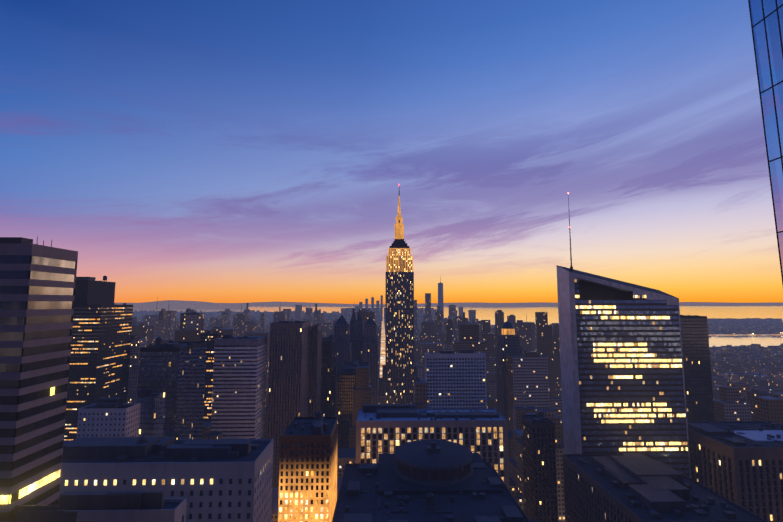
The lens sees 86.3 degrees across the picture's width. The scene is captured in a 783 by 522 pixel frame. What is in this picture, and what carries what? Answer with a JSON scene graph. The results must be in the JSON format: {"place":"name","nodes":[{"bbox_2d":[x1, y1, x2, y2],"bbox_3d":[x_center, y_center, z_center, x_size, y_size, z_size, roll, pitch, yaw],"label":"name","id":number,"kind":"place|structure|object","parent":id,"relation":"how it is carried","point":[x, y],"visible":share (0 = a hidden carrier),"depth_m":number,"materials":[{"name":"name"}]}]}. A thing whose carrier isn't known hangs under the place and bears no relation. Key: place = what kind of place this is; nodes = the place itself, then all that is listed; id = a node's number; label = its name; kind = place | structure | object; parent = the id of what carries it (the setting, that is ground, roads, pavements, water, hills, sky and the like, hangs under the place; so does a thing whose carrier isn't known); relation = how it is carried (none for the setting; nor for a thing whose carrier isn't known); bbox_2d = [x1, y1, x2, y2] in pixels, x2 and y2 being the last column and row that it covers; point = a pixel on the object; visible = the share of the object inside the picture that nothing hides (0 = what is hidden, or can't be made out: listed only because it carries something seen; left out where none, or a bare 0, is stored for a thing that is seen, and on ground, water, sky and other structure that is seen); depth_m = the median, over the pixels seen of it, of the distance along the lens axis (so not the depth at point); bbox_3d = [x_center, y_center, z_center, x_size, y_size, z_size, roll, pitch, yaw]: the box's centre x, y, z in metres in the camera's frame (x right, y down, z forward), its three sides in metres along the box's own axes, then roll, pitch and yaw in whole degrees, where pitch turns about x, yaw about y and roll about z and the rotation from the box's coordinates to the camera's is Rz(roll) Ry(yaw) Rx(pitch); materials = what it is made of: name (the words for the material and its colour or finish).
{"place":"outdoors","nodes":[
{"label":"outdoors","id":0,"kind":"place"},
{"bbox_2d":[115,300,225,303],"bbox_3d":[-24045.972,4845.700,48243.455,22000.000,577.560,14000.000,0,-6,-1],"label":"hills","id":1,"kind":"structure","parent":0,"point":[172,301],"depth_m":44311.60,"materials":[{"name":"grey"}]},
{"bbox_2d":[133,306,384,377],"bbox_3d":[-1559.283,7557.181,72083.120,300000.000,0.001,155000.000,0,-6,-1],"label":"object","id":2,"kind":"structure","parent":0,"point":[207,309],"depth_m":16207.97,"materials":[{"name":"grey"}]},
{"bbox_2d":[0,236,77,521],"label":"tower","id":3,"kind":"structure","parent":2,"relation":"on","point":[37,289],"depth_m":110.92,"materials":[{"name":"grey glass"}]},
{"bbox_2d":[10,505,96,521],"bbox_3d":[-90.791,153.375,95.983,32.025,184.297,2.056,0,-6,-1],"label":"building","id":4,"kind":"structure","parent":2,"relation":"on","point":[37,513],"depth_m":104.36,"materials":[{"name":"concrete"}]},
{"bbox_2d":[64,275,132,439],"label":"tower","id":5,"kind":"structure","parent":2,"relation":"on","point":[100,347],"depth_m":455.08,"materials":[{"name":"black glass"}]},
{"bbox_2d":[77,397,140,437],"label":"block","id":6,"kind":"structure","parent":2,"relation":"on","point":[109,417],"depth_m":289.48,"materials":[{"name":"grey concrete"}]},
{"bbox_2d":[59,491,186,521],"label":"building","id":7,"kind":"structure","parent":2,"relation":"on","point":[127,506],"depth_m":144.16,"materials":[{"name":"grey concrete"}]},
{"bbox_2d":[127,335,146,402],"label":"building","id":8,"kind":"structure","parent":2,"relation":"on","point":[137,344],"depth_m":504.25,"materials":[{"name":"grey glass"}]},
{"bbox_2d":[60,435,273,521],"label":"building","id":9,"kind":"structure","parent":2,"relation":"on","point":[220,480],"depth_m":191.99,"materials":[{"name":"grey concrete"}]},
{"bbox_2d":[137,337,206,439],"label":"tower","id":10,"kind":"structure","parent":2,"relation":"on","point":[171,387],"depth_m":319.58,"materials":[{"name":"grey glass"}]},
{"bbox_2d":[180,309,203,329],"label":"tower","id":11,"kind":"structure","parent":2,"relation":"on","point":[182,320],"depth_m":805.07,"materials":[{"name":"grey glass"}]},
{"bbox_2d":[200,330,222,421],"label":"block","id":12,"kind":"structure","parent":2,"relation":"on","point":[209,337],"depth_m":524.80,"materials":[{"name":"grey glass"}]},
{"bbox_2d":[211,334,266,438],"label":"tower","id":13,"kind":"structure","parent":2,"relation":"on","point":[239,389],"depth_m":387.68,"materials":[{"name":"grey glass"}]},
{"bbox_2d":[267,320,309,487],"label":"tower","id":14,"kind":"structure","parent":2,"relation":"on","point":[288,383],"depth_m":407.67,"materials":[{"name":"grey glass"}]},
{"bbox_2d":[278,411,337,521],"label":"building","id":15,"kind":"structure","parent":2,"relation":"on","point":[308,472],"depth_m":261.36,"materials":[{"name":"brown concrete"}]},
{"bbox_2d":[309,323,321,416],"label":"tower","id":16,"kind":"structure","parent":2,"relation":"on","point":[315,369],"depth_m":450.30,"materials":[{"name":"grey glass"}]},
{"bbox_2d":[321,334,335,416],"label":"tower","id":17,"kind":"structure","parent":2,"relation":"on","point":[328,357],"depth_m":510.16,"materials":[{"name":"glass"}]},
{"bbox_2d":[145,293,534,341],"bbox_3d":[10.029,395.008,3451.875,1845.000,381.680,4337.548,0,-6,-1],"label":"distant buildings","id":18,"kind":"structure","parent":2,"relation":"on","point":[240,320],"depth_m":1979.76,"materials":[{"name":"grey concrete"}]},
{"bbox_2d":[334,315,351,416],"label":"old tower","id":19,"kind":"structure","parent":2,"relation":"on","point":[343,339],"depth_m":631.30,"materials":[{"name":"grey stone"}]},
{"bbox_2d":[337,358,368,447],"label":"block","id":20,"kind":"structure","parent":2,"relation":"on","point":[346,378],"depth_m":490.23,"materials":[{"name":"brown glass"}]},
{"bbox_2d":[350,308,363,361],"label":"old tower","id":21,"kind":"structure","parent":2,"relation":"on","point":[356,333],"depth_m":691.14,"materials":[{"name":"grey stone"}]},
{"bbox_2d":[363,317,377,403],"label":"old tower","id":22,"kind":"structure","parent":2,"relation":"on","point":[370,347],"depth_m":647.96,"materials":[{"name":"grey stone"}]},
{"bbox_2d":[378,191,419,403],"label":"skyscraper","id":23,"kind":"structure","parent":2,"relation":"on","point":[399,376],"depth_m":694.80,"materials":[{"name":"stone"}]},
{"bbox_2d":[332,440,529,521],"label":"building rooftop","id":24,"kind":"object","parent":2,"relation":"on","point":[430,481],"visible":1,"depth_m":242.29,"materials":[{"name":"black concrete"}]},
{"bbox_2d":[356,404,508,488],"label":"office building","id":25,"kind":"structure","parent":2,"relation":"on","point":[391,428],"depth_m":324.71,"materials":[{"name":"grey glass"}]},
{"bbox_2d":[438,278,443,311],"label":"skyscraper","id":26,"kind":"structure","parent":2,"relation":"on","point":[440,295],"depth_m":4965.84,"materials":[{"name":"blue"}]},
{"bbox_2d":[425,349,486,407],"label":"block","id":27,"kind":"structure","parent":2,"relation":"on","point":[453,379],"depth_m":512.93,"materials":[{"name":"grey concrete"}]},
{"bbox_2d":[131,303,782,521],"bbox_3d":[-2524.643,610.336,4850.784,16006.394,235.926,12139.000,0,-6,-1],"label":"city building","id":28,"kind":"structure","parent":2,"relation":"on","point":[747,382],"depth_m":858.74,"materials":[{"name":"grey concrete"}]},
{"bbox_2d":[495,321,522,419],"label":"dome tower","id":29,"kind":"structure","parent":2,"relation":"on","point":[508,340],"depth_m":583.94,"materials":[{"name":"concrete"}]},
{"bbox_2d":[522,411,557,521],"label":"block","id":30,"kind":"structure","parent":2,"relation":"on","point":[539,471],"depth_m":309.80,"materials":[{"name":"black concrete"}]},
{"bbox_2d":[556,192,690,477],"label":"tower","id":31,"kind":"structure","parent":2,"relation":"on","point":[622,374],"depth_m":321.12,"materials":[{"name":"black glass"}]},
{"bbox_2d":[563,453,766,521],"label":"block","id":32,"kind":"structure","parent":2,"relation":"on","point":[634,487],"depth_m":230.40,"materials":[{"name":"black concrete"}]},
{"bbox_2d":[680,315,714,420],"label":"slab","id":33,"kind":"structure","parent":2,"relation":"on","point":[697,371],"depth_m":487.23,"materials":[{"name":"black glass"}]},
{"bbox_2d":[687,420,782,521],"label":"building","id":34,"kind":"structure","parent":2,"relation":"on","point":[739,463],"depth_m":292.85,"materials":[{"name":"grey concrete"}]},
{"bbox_2d":[0,0,782,303],"label":"sky","id":35,"kind":"structure","parent":0,"point":[214,151],"materials":[{"name":"blue"}]},
{"bbox_2d":[115,302,782,306],"bbox_3d":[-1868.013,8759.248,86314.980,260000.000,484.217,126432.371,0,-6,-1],"label":"hills","id":36,"kind":"structure","parent":0,"point":[465,304],"depth_m":35601.61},
{"bbox_2d":[248,306,782,346],"bbox_3d":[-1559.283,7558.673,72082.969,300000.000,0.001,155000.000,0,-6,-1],"label":"water","id":37,"kind":"structure","parent":0,"point":[724,312],"depth_m":9843.10,"materials":[{"name":"orange liquid"}]},
{"bbox_2d":[748,0,782,284],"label":"tower","id":38,"kind":"structure","parent":0,"point":[766,18],"depth_m":149.62,"materials":[{"name":"blue glass"}]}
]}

